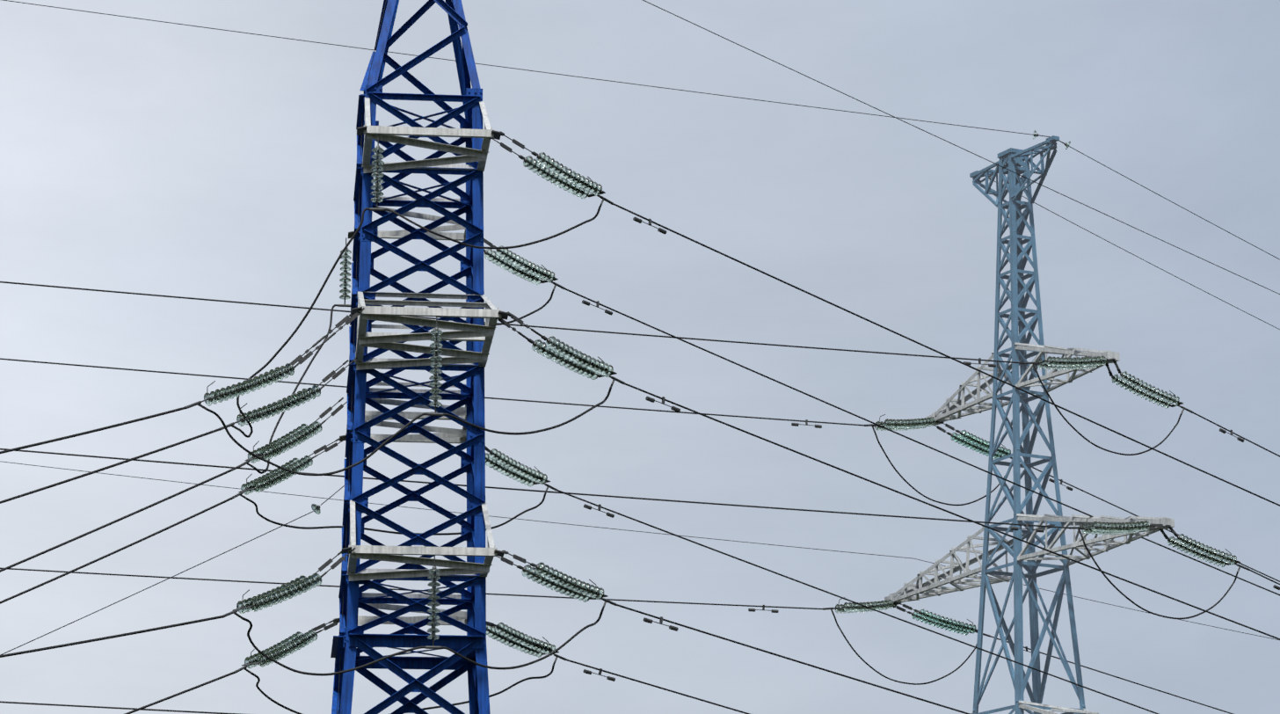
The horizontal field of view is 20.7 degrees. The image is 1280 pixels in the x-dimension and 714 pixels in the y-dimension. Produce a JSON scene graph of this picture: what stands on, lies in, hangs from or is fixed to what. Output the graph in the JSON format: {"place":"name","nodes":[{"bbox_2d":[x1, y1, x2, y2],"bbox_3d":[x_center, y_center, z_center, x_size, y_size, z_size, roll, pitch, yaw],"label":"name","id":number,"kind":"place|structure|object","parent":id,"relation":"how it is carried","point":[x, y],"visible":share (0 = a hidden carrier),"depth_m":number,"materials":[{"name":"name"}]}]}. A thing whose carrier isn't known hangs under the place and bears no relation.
{"place":"outdoors","nodes":[
{"label":"outdoors","id":0,"kind":"place"},
{"bbox_2d":[0,460,1278,639],"bbox_3d":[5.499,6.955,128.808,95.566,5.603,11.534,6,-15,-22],"label":"distant line","id":1,"kind":"object","parent":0,"point":[603,527],"visible":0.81,"depth_m":122.57,"materials":[{"name":"metal"}]},
{"bbox_2d":[0,0,1279,713],"label":"sky","id":2,"kind":"structure","parent":0,"point":[137,156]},
{"label":"ground","id":3,"kind":"structure","parent":0,"visible":0},
{"bbox_2d":[330,0,509,713],"bbox_3d":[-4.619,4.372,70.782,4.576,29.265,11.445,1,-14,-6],"label":"pylon","id":4,"kind":"object","parent":3,"relation":"on","point":[475,332],"visible":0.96,"depth_m":70.90,"materials":[{"name":"blue metal"}]},
{"bbox_2d":[0,0,386,713],"bbox_3d":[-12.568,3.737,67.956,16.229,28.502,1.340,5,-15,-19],"label":"thin cables","id":5,"kind":"object","parent":4,"relation":"attached to","point":[288,522],"visible":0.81,"depth_m":70.07,"materials":[{"name":"metal"}]},
{"bbox_2d":[184,130,625,673],"bbox_3d":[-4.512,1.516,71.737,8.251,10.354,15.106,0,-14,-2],"label":"line hardware","id":6,"kind":"object","parent":4,"relation":"attached to","point":[346,319],"visible":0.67,"depth_m":68.77,"materials":[{"name":"metal"}]},
{"bbox_2d":[203,145,613,668],"bbox_3d":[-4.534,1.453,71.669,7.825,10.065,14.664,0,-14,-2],"label":"insulators","id":7,"kind":"object","parent":6,"relation":"attached to","point":[543,164],"visible":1,"depth_m":69.78,"materials":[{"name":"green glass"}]},
{"bbox_2d":[0,203,1279,713],"bbox_3d":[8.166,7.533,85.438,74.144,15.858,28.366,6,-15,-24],"label":"conductors","id":8,"kind":"object","parent":6,"relation":"attached to","point":[135,458],"visible":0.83,"depth_m":79.37,"materials":[{"name":"metal"}]},
{"bbox_2d":[581,217,1279,681],"bbox_3d":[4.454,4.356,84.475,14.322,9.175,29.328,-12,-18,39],"label":"vibration dampers","id":9,"kind":"object","parent":8,"relation":"attached to","point":[647,398],"visible":0.94,"depth_m":79.62,"materials":[{"name":"metal"}]},
{"bbox_2d":[206,205,1237,713],"bbox_3d":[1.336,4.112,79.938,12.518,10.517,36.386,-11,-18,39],"label":"jumpers","id":10,"kind":"object","parent":6,"relation":"hanging from","point":[544,494],"visible":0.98,"depth_m":69.07,"materials":[{"name":"metal"}]},
{"bbox_2d":[884,135,1174,713],"bbox_3d":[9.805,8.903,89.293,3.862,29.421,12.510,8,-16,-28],"label":"pylon","id":11,"kind":"object","parent":3,"relation":"on","point":[1012,159],"visible":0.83,"depth_m":90.74,"materials":[{"name":"grey metal"}]},
{"bbox_2d":[2,0,1279,329],"bbox_3d":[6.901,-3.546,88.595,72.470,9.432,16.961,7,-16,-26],"label":"earth wires","id":12,"kind":"object","parent":11,"relation":"attached to","point":[806,105],"visible":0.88,"depth_m":87.23,"materials":[{"name":"metal"}]},
{"bbox_2d":[835,130,1236,635],"bbox_3d":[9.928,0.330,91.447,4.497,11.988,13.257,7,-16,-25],"label":"insulators","id":13,"kind":"object","parent":11,"relation":"attached to","point":[1162,399],"visible":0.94,"depth_m":88.19,"materials":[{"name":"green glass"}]},
{"bbox_2d":[822,134,1249,637],"bbox_3d":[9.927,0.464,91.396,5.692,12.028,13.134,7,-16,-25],"label":"line hardware","id":14,"kind":"object","parent":11,"relation":"attached to","point":[1152,527],"visible":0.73,"depth_m":87.96,"materials":[{"name":"metal"}]}
]}

